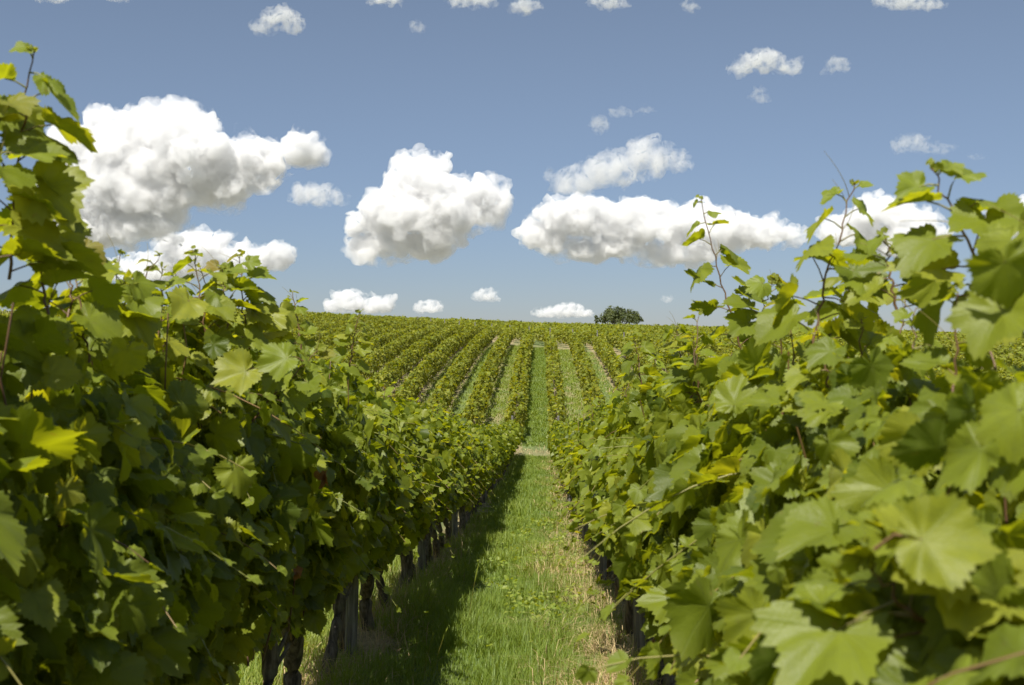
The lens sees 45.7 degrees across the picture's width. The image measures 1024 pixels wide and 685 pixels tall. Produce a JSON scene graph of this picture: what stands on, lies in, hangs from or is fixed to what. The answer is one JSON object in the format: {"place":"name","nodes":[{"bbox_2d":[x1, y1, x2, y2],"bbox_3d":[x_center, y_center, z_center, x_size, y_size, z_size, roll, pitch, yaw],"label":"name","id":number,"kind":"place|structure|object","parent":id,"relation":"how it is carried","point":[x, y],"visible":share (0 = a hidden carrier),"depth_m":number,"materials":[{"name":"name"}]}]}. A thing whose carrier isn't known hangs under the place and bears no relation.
{"place":"outdoors","nodes":[
{"label":"outdoors","id":0,"kind":"place"},
{"bbox_2d":[251,345,665,684],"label":"dry grass","id":1,"kind":"structure","parent":0,"point":[605,680],"depth_m":10.06,"materials":[{"name":"plant"}]},
{"bbox_2d":[0,311,1010,684],"bbox_3d":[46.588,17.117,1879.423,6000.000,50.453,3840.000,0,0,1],"label":"ground","id":2,"kind":"structure","parent":0,"point":[536,451],"depth_m":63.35,"materials":[{"name":"plant"}]},
{"bbox_2d":[0,458,28,654],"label":"grapevine","id":3,"kind":"object","parent":2,"relation":"on","point":[9,625],"visible":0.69,"depth_m":2.27,"materials":[{"name":"green plant"}]},
{"bbox_2d":[0,304,126,314],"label":"vine row","id":4,"kind":"object","parent":2,"relation":"on","point":[4,312],"visible":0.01,"depth_m":147.62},
{"bbox_2d":[0,41,261,684],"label":"grapevine","id":5,"kind":"object","parent":2,"relation":"on","point":[75,523],"visible":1,"depth_m":2.77,"materials":[{"name":"green plant"}]},
{"bbox_2d":[0,232,332,684],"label":"grapevine","id":6,"kind":"object","parent":2,"relation":"on","point":[195,463],"visible":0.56,"depth_m":3.83,"materials":[{"name":"green plant"}]},
{"bbox_2d":[50,249,365,684],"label":"grapevine","id":7,"kind":"object","parent":2,"relation":"on","point":[290,482],"visible":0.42,"depth_m":4.58,"materials":[{"name":"green plant"}]},
{"bbox_2d":[196,289,383,684],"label":"grapevine","id":8,"kind":"object","parent":2,"relation":"on","point":[329,503],"visible":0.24,"depth_m":6.03,"materials":[{"name":"green plant"}]},
{"bbox_2d":[263,313,363,332],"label":"vine row","id":9,"kind":"object","parent":2,"relation":"on","point":[327,318],"visible":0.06,"depth_m":156.43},
{"bbox_2d":[295,312,340,320],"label":"vine row","id":10,"kind":"object","parent":2,"relation":"on","point":[313,314],"visible":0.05,"depth_m":170.75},
{"bbox_2d":[298,313,347,321],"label":"vine row","id":11,"kind":"object","parent":2,"relation":"on","point":[312,317],"visible":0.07,"depth_m":162.26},
{"bbox_2d":[291,314,373,331],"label":"vine row","id":12,"kind":"object","parent":2,"relation":"on","point":[335,320],"visible":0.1,"depth_m":149.49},
{"bbox_2d":[291,315,384,338],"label":"vine row","id":13,"kind":"object","parent":2,"relation":"on","point":[323,327],"visible":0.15,"depth_m":139.07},
{"bbox_2d":[273,328,416,684],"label":"grapevine","id":14,"kind":"object","parent":2,"relation":"on","point":[341,557],"visible":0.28,"depth_m":6.65,"materials":[{"name":"green plant"}]},
{"bbox_2d":[295,317,394,345],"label":"vine row","id":15,"kind":"object","parent":2,"relation":"on","point":[322,334],"visible":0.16,"depth_m":121.95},
{"bbox_2d":[344,575,358,656],"bbox_3d":[-1.149,1.548,8.805,0.083,1.882,0.082,2,0,-21],"label":"wooden post","id":16,"kind":"object","parent":2,"relation":"on","point":[351,618],"visible":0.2,"depth_m":8.77,"materials":[{"name":"grey wood"}]},
{"bbox_2d":[302,317,407,356],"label":"vine row","id":17,"kind":"object","parent":2,"relation":"on","point":[327,340],"visible":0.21,"depth_m":123.91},
{"bbox_2d":[309,319,419,361],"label":"vine row","id":18,"kind":"object","parent":2,"relation":"on","point":[399,325],"visible":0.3,"depth_m":120.42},
{"bbox_2d":[309,342,428,680],"bbox_3d":[-1.184,1.173,7.984,1.169,2.359,1.606,0,0,1],"label":"grapevine","id":19,"kind":"object","parent":2,"relation":"on","point":[351,375],"visible":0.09,"depth_m":8.10,"materials":[{"name":"green plant"}]},
{"bbox_2d":[326,320,433,365],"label":"vine row","id":20,"kind":"object","parent":2,"relation":"on","point":[381,340],"visible":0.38,"depth_m":110.20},
{"bbox_2d":[316,379,444,650],"bbox_3d":[-1.193,1.308,9.025,1.380,2.258,1.622,0,0,-6],"label":"grapevine","id":21,"kind":"object","parent":2,"relation":"on","point":[412,485],"visible":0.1,"depth_m":8.90,"materials":[{"name":"green plant"}]},
{"bbox_2d":[352,321,447,380],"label":"vine row","id":22,"kind":"object","parent":2,"relation":"on","point":[391,351],"visible":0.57,"depth_m":99.34,"materials":[{"name":"plant"}]},
{"bbox_2d":[359,378,452,630],"bbox_3d":[-1.218,1.407,10.056,1.496,2.225,1.610,0,0,1],"label":"grapevine","id":23,"kind":"object","parent":2,"relation":"on","point":[393,546],"visible":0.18,"depth_m":10.02,"materials":[{"name":"green plant"}]},
{"bbox_2d":[369,324,462,391],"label":"vine row","id":24,"kind":"object","parent":2,"relation":"on","point":[417,351],"visible":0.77,"depth_m":92.04,"materials":[{"name":"plant"}]},
{"bbox_2d":[375,384,458,610],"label":"grapevine","id":25,"kind":"object","parent":2,"relation":"on","point":[424,439],"visible":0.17,"depth_m":11.03,"materials":[{"name":"green plant"}]},
{"bbox_2d":[417,539,425,574],"bbox_3d":[-1.057,1.974,14.056,0.085,1.879,0.083,-1,0,-24],"label":"wooden post","id":26,"kind":"object","parent":2,"relation":"on","point":[422,555],"visible":0.2,"depth_m":14.02,"materials":[{"name":"grey wood"}]},
{"bbox_2d":[388,394,474,594],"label":"grapevine","id":27,"kind":"object","parent":2,"relation":"on","point":[423,522],"visible":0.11,"depth_m":12.25,"materials":[{"name":"green plant"}]},
{"bbox_2d":[395,325,478,401],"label":"vine row","id":28,"kind":"object","parent":2,"relation":"on","point":[426,368],"visible":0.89,"depth_m":86.84,"materials":[{"name":"plant"}]},
{"bbox_2d":[412,389,463,585],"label":"grapevine","id":29,"kind":"object","parent":2,"relation":"on","point":[460,483],"visible":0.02,"depth_m":13.31,"materials":[{"name":"green plant"}]},
{"bbox_2d":[417,398,476,572],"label":"grapevine","id":30,"kind":"object","parent":2,"relation":"on","point":[448,445],"visible":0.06,"depth_m":14.46,"materials":[{"name":"green plant"}]},
{"bbox_2d":[415,399,479,564],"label":"grapevine","id":31,"kind":"object","parent":2,"relation":"on","point":[464,461],"visible":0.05,"depth_m":15.23,"materials":[{"name":"green plant"}]},
{"bbox_2d":[452,510,457,537],"bbox_3d":[-0.903,2.398,19.324,0.084,1.880,0.082,1,-2,-21],"label":"wooden post","id":32,"kind":"object","parent":2,"relation":"on","point":[455,523],"visible":0.17,"depth_m":19.27,"materials":[{"name":"grey wood"}]},
{"bbox_2d":[422,402,494,557],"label":"grapevine","id":33,"kind":"object","parent":2,"relation":"on","point":[434,536],"visible":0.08,"depth_m":16.22,"materials":[{"name":"green plant"}]},
{"bbox_2d":[435,406,485,550],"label":"grapevine","id":34,"kind":"object","parent":2,"relation":"on","point":[440,530],"visible":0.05,"depth_m":17.33,"materials":[{"name":"green plant"}]},
{"bbox_2d":[427,326,495,411],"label":"vine row","id":35,"kind":"object","parent":2,"relation":"on","point":[460,365],"visible":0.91,"depth_m":81.31,"materials":[{"name":"plant"}]},
{"bbox_2d":[443,408,486,541],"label":"grapevine","id":36,"kind":"object","parent":2,"relation":"on","point":[475,454],"visible":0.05,"depth_m":18.37,"materials":[{"name":"green plant"}]},
{"bbox_2d":[447,409,494,532],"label":"grapevine","id":37,"kind":"object","parent":2,"relation":"on","point":[466,425],"visible":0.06,"depth_m":19.70,"materials":[{"name":"green plant"}]},
{"bbox_2d":[465,423,491,512],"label":"grapevine","id":38,"kind":"object","parent":2,"relation":"on","point":[467,508],"visible":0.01,"depth_m":21.40,"materials":[{"name":"green plant"}]},
{"bbox_2d":[458,424,500,531],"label":"grapevine","id":39,"kind":"object","parent":2,"relation":"on","point":[461,510],"visible":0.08,"depth_m":20.65,"materials":[{"name":"green plant"}]},
{"bbox_2d":[465,424,498,523],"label":"grapevine","id":40,"kind":"object","parent":2,"relation":"on","point":[493,446],"visible":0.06,"depth_m":22.95,"materials":[{"name":"green plant"}]},
{"bbox_2d":[470,429,500,514],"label":"grapevine","id":41,"kind":"object","parent":2,"relation":"on","point":[488,479],"visible":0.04,"depth_m":23.80,"materials":[{"name":"green plant"}]},
{"bbox_2d":[459,327,514,424],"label":"vine row","id":42,"kind":"object","parent":2,"relation":"on","point":[477,404],"visible":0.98,"depth_m":75.07,"materials":[{"name":"plant"}]},
{"bbox_2d":[476,425,499,492],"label":"grapevine","id":43,"kind":"object","parent":2,"relation":"on","point":[485,433],"visible":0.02,"depth_m":24.96,"materials":[{"name":"green plant"}]},
{"bbox_2d":[473,423,503,508],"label":"grapevine","id":44,"kind":"object","parent":2,"relation":"on","point":[490,435],"visible":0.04,"depth_m":26.80,"materials":[{"name":"green plant"}]},
{"bbox_2d":[480,425,502,502],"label":"grapevine","id":45,"kind":"object","parent":2,"relation":"on","point":[484,495],"visible":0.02,"depth_m":29.01,"materials":[{"name":"green plant"}]},
{"bbox_2d":[478,424,507,505],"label":"grapevine","id":46,"kind":"object","parent":2,"relation":"on","point":[500,444],"visible":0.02,"depth_m":28.34,"materials":[{"name":"green plant"}]},
{"bbox_2d":[481,423,507,494],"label":"grapevine","id":47,"kind":"object","parent":2,"relation":"on","point":[496,433],"visible":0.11,"depth_m":30.07,"materials":[{"name":"green plant"}]},
{"bbox_2d":[484,423,511,490],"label":"grapevine","id":48,"kind":"object","parent":2,"relation":"on","point":[509,446],"visible":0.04,"depth_m":34.41,"materials":[{"name":"green plant"}]},
{"bbox_2d":[489,426,510,492],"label":"grapevine","id":49,"kind":"object","parent":2,"relation":"on","point":[507,450],"visible":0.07,"depth_m":32.30,"materials":[{"name":"green plant"}]},
{"bbox_2d":[494,440,509,474],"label":"grapevine","id":50,"kind":"object","parent":2,"relation":"on","point":[497,471],"visible":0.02,"depth_m":30.58,"materials":[{"name":"green plant"}]},
{"bbox_2d":[496,426,513,485],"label":"grapevine","id":51,"kind":"object","parent":2,"relation":"on","point":[503,465],"visible":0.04,"depth_m":37.39,"materials":[{"name":"green plant"}]},
{"bbox_2d":[499,425,511,481],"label":"grapevine","id":52,"kind":"object","parent":2,"relation":"on","point":[502,426],"visible":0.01,"depth_m":38.77,"materials":[{"name":"green plant"}]},
{"bbox_2d":[500,428,515,481],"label":"grapevine","id":53,"kind":"object","parent":2,"relation":"on","point":[513,450],"visible":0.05,"depth_m":39.07,"materials":[{"name":"green plant"}]},
{"bbox_2d":[501,424,517,473],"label":"grapevine","id":54,"kind":"object","parent":2,"relation":"on","point":[511,430],"visible":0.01,"depth_m":42.86,"materials":[{"name":"green plant"}]},
{"bbox_2d":[504,423,520,472],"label":"grapevine","id":55,"kind":"object","parent":2,"relation":"on","point":[516,445],"visible":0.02,"depth_m":44.78,"materials":[{"name":"green plant"}]},
{"bbox_2d":[419,516,605,655],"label":"weeds","id":56,"kind":"object","parent":2,"relation":"on","point":[552,606],"visible":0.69,"depth_m":13.27,"materials":[{"name":"green plant"}]},
{"bbox_2d":[507,423,520,467],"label":"grapevine","id":57,"kind":"object","parent":2,"relation":"on","point":[516,430],"visible":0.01,"depth_m":49.18,"materials":[{"name":"green plant"}]},
{"bbox_2d":[504,329,533,436],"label":"vine row","id":58,"kind":"object","parent":2,"relation":"on","point":[521,363],"visible":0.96,"depth_m":73.99,"materials":[{"name":"plant"}]},
{"bbox_2d":[544,331,567,425],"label":"vine row","id":59,"kind":"object","parent":2,"relation":"on","point":[551,350],"visible":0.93,"depth_m":74.21,"materials":[{"name":"plant"}]},
{"bbox_2d":[547,425,564,450],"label":"grapevine","id":60,"kind":"object","parent":2,"relation":"on","point":[556,432],"visible":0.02,"depth_m":36.97,"materials":[{"name":"green plant"}]},
{"bbox_2d":[546,420,565,437],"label":"grapevine","id":61,"kind":"object","parent":2,"relation":"on","point":[553,426],"visible":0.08,"depth_m":51.64,"materials":[{"name":"green plant"}]},
{"bbox_2d":[545,425,577,507],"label":"grapevine","id":62,"kind":"object","parent":2,"relation":"on","point":[563,440],"visible":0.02,"depth_m":20.12,"materials":[{"name":"green plant"}]},
{"bbox_2d":[550,420,575,471],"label":"grapevine","id":63,"kind":"object","parent":2,"relation":"on","point":[562,432],"visible":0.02,"depth_m":26.45,"materials":[{"name":"green plant"}]},
{"bbox_2d":[550,425,577,509],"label":"grapevine","id":64,"kind":"object","parent":2,"relation":"on","point":[556,449],"visible":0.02,"depth_m":23.47,"materials":[{"name":"green plant"}]},
{"bbox_2d":[551,421,577,487],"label":"grapevine","id":65,"kind":"object","parent":2,"relation":"on","point":[569,428],"visible":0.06,"depth_m":25.69,"materials":[{"name":"green plant"}]},
{"bbox_2d":[546,413,590,540],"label":"grapevine","id":66,"kind":"object","parent":2,"relation":"on","point":[567,440],"visible":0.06,"depth_m":19.32,"materials":[{"name":"green plant"}]},
{"bbox_2d":[547,400,603,506],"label":"grapevine","id":67,"kind":"object","parent":2,"relation":"on","point":[569,492],"visible":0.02,"depth_m":16.19,"materials":[{"name":"green plant"}]},
{"bbox_2d":[559,407,595,544],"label":"grapevine","id":68,"kind":"object","parent":2,"relation":"on","point":[592,541],"depth_m":18.15,"materials":[{"name":"green plant"}]},
{"bbox_2d":[562,396,599,565],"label":"grapevine","id":69,"kind":"object","parent":2,"relation":"on","point":[574,437],"visible":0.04,"depth_m":15.19,"materials":[{"name":"green plant"}]},
{"bbox_2d":[551,393,612,579],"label":"grapevine","id":70,"kind":"object","parent":2,"relation":"on","point":[609,561],"visible":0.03,"depth_m":13.88,"materials":[{"name":"green plant"}]},
{"bbox_2d":[582,518,588,542],"bbox_3d":[1.122,2.373,18.922,0.084,1.880,0.082,-2,0,-22],"label":"wooden post","id":71,"kind":"object","parent":2,"relation":"on","point":[584,528],"visible":0.1,"depth_m":18.89,"materials":[{"name":"grey wood"}]},
{"bbox_2d":[566,332,605,413],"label":"vine row","id":72,"kind":"object","parent":2,"relation":"on","point":[589,383],"visible":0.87,"depth_m":79.71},
{"bbox_2d":[550,393,623,590],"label":"grapevine","id":73,"kind":"object","parent":2,"relation":"on","point":[603,408],"visible":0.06,"depth_m":12.89,"materials":[{"name":"green plant"}]},
{"bbox_2d":[552,383,629,601],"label":"grapevine","id":74,"kind":"object","parent":2,"relation":"on","point":[575,457],"visible":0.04,"depth_m":11.81,"materials":[{"name":"green plant"}]},
{"bbox_2d":[561,390,629,535],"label":"grapevine","id":75,"kind":"object","parent":2,"relation":"on","point":[618,399],"visible":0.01,"depth_m":10.90,"materials":[{"name":"green plant"}]},
{"bbox_2d":[546,364,649,643],"bbox_3d":[0.992,1.279,8.870,1.487,2.262,1.583,0,0,1],"label":"grapevine","id":76,"kind":"object","parent":2,"relation":"on","point":[585,461],"visible":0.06,"depth_m":8.70,"materials":[{"name":"green plant"}]},
{"bbox_2d":[599,555,606,580],"bbox_3d":[1.029,1.948,13.692,0.084,1.879,0.083,1,-1,-4],"label":"wooden post","id":77,"kind":"object","parent":2,"relation":"on","point":[603,564],"visible":0.11,"depth_m":13.64,"materials":[{"name":"grey wood"}]},
{"bbox_2d":[550,372,669,638],"bbox_3d":[0.998,1.362,9.733,1.392,2.262,1.648,0,0,1],"label":"grapevine","id":78,"kind":"object","parent":2,"relation":"on","point":[587,439],"visible":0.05,"depth_m":9.84,"materials":[{"name":"green plant"}]},
{"bbox_2d":[592,335,633,398],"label":"vine row","id":79,"kind":"object","parent":2,"relation":"on","point":[604,350],"visible":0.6,"depth_m":89.06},
{"bbox_2d":[593,305,643,324],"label":"walnut tree","id":80,"kind":"object","parent":2,"relation":"on","point":[617,315],"visible":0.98,"depth_m":229.98,"materials":[{"name":"green plant"}]},
{"bbox_2d":[553,349,690,684],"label":"grapevine","id":81,"kind":"object","parent":2,"relation":"on","point":[615,418],"visible":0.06,"depth_m":7.63,"materials":[{"name":"green plant"}]},
{"bbox_2d":[564,311,710,663],"bbox_3d":[0.938,1.013,5.653,1.371,2.316,1.722,0,0,1],"label":"grapevine","id":82,"kind":"object","parent":2,"relation":"on","point":[613,477],"visible":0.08,"depth_m":5.61,"materials":[{"name":"green plant"}]},
{"bbox_2d":[633,596,645,666],"bbox_3d":[0.876,1.522,8.431,0.083,1.882,0.082,-1,0,1],"label":"wooden post","id":83,"kind":"object","parent":2,"relation":"on","point":[638,623],"visible":0.12,"depth_m":8.39,"materials":[{"name":"grey wood"}]},
{"bbox_2d":[618,335,661,373],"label":"vine row","id":84,"kind":"object","parent":2,"relation":"on","point":[631,355],"visible":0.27,"depth_m":93.60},
{"bbox_2d":[574,332,733,684],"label":"grapevine","id":85,"kind":"object","parent":2,"relation":"on","point":[629,425],"visible":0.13,"depth_m":6.56,"materials":[{"name":"green plant"}]},
{"bbox_2d":[649,339,681,371],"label":"vine row","id":86,"kind":"object","parent":2,"relation":"on","point":[665,352],"visible":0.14,"depth_m":93.90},
{"bbox_2d":[568,194,804,675],"bbox_3d":[0.879,0.747,4.681,1.343,2.685,1.662,0,0,1],"label":"grapevine","id":87,"kind":"object","parent":2,"relation":"on","point":[667,425],"visible":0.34,"depth_m":4.61,"materials":[{"name":"green plant"}]},
{"bbox_2d":[374,315,1011,383],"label":"vine row","id":88,"kind":"object","parent":2,"relation":"on","point":[539,334],"visible":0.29,"depth_m":124.66,"materials":[{"name":"plant"}]},
{"bbox_2d":[681,345,707,359],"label":"vine row","id":89,"kind":"object","parent":2,"relation":"on","point":[700,356],"visible":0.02,"depth_m":93.80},
{"bbox_2d":[385,315,1016,382],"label":"vine row","id":90,"kind":"object","parent":2,"relation":"on","point":[1013,378],"visible":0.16,"depth_m":115.76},
{"bbox_2d":[410,316,1016,381],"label":"vine row","id":91,"kind":"object","parent":2,"relation":"on","point":[630,334],"visible":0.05,"depth_m":125.11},
{"bbox_2d":[419,316,1020,377],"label":"vine row","id":92,"kind":"object","parent":2,"relation":"on","point":[999,368],"visible":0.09,"depth_m":132.39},
{"bbox_2d":[715,347,733,356],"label":"vine row","id":93,"kind":"object","parent":2,"relation":"on","point":[720,352],"visible":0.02,"depth_m":92.47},
{"bbox_2d":[443,317,1023,367],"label":"vine row","id":94,"kind":"object","parent":2,"relation":"on","point":[789,340],"visible":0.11,"depth_m":127.77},
{"bbox_2d":[446,318,1022,372],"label":"vine row","id":95,"kind":"object","parent":2,"relation":"on","point":[918,349],"visible":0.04,"depth_m":134.73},
{"bbox_2d":[460,318,1023,364],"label":"vine row","id":96,"kind":"object","parent":2,"relation":"on","point":[841,340],"visible":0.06,"depth_m":115.44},
{"bbox_2d":[471,319,1023,361],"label":"vine row","id":97,"kind":"object","parent":2,"relation":"on","point":[998,352],"visible":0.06,"depth_m":98.38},
{"bbox_2d":[480,319,1023,356],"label":"vine row","id":98,"kind":"object","parent":2,"relation":"on","point":[1007,349],"visible":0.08,"depth_m":105.31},
{"bbox_2d":[573,151,954,675],"bbox_3d":[0.829,0.772,3.445,1.282,2.520,1.644,0,0,8],"label":"grapevine","id":99,"kind":"object","parent":2,"relation":"on","point":[704,469],"visible":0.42,"depth_m":3.36,"materials":[{"name":"green plant"}]},
{"bbox_2d":[506,321,1023,350],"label":"vine row","id":100,"kind":"object","parent":2,"relation":"on","point":[1012,343],"visible":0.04,"depth_m":114.60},
{"bbox_2d":[518,321,1023,354],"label":"vine row","id":101,"kind":"object","parent":2,"relation":"on","point":[993,349],"visible":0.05,"depth_m":108.65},
{"bbox_2d":[531,320,1023,351],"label":"vine row","id":102,"kind":"object","parent":2,"relation":"on","point":[907,338],"visible":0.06,"depth_m":148.46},
{"bbox_2d":[551,321,1019,346],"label":"vine row","id":103,"kind":"object","parent":2,"relation":"on","point":[707,329],"visible":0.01,"depth_m":143.28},
{"bbox_2d":[616,323,964,338],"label":"vine row","id":104,"kind":"object","parent":2,"relation":"on","point":[798,331],"visible":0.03,"depth_m":163.23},
{"bbox_2d":[567,322,1023,345],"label":"vine row","id":105,"kind":"object","parent":2,"relation":"on","point":[936,337],"visible":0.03,"depth_m":137.83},
{"bbox_2d":[574,157,1023,684],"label":"grapevine","id":106,"kind":"object","parent":2,"relation":"on","point":[727,564],"visible":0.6,"depth_m":2.42,"materials":[{"name":"green plant"}]},
{"bbox_2d":[599,323,1023,343],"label":"vine row","id":107,"kind":"object","parent":2,"relation":"on","point":[799,332],"visible":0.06,"depth_m":132.91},
{"bbox_2d":[607,322,1023,348],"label":"vine row","id":108,"kind":"object","parent":2,"relation":"on","point":[802,333],"visible":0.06,"depth_m":144.66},
{"bbox_2d":[628,323,1022,340],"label":"vine row","id":109,"kind":"object","parent":2,"relation":"on","point":[800,331],"visible":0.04,"depth_m":173.70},
{"bbox_2d":[702,238,1023,684],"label":"grapevine","id":110,"kind":"object","parent":2,"relation":"on","point":[929,590],"visible":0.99,"depth_m":1.51,"materials":[{"name":"green plant"}]},
{"bbox_2d":[0,0,1023,332],"label":"sky","id":111,"kind":"structure","parent":0,"point":[541,161],"materials":[{"name":"blue"}]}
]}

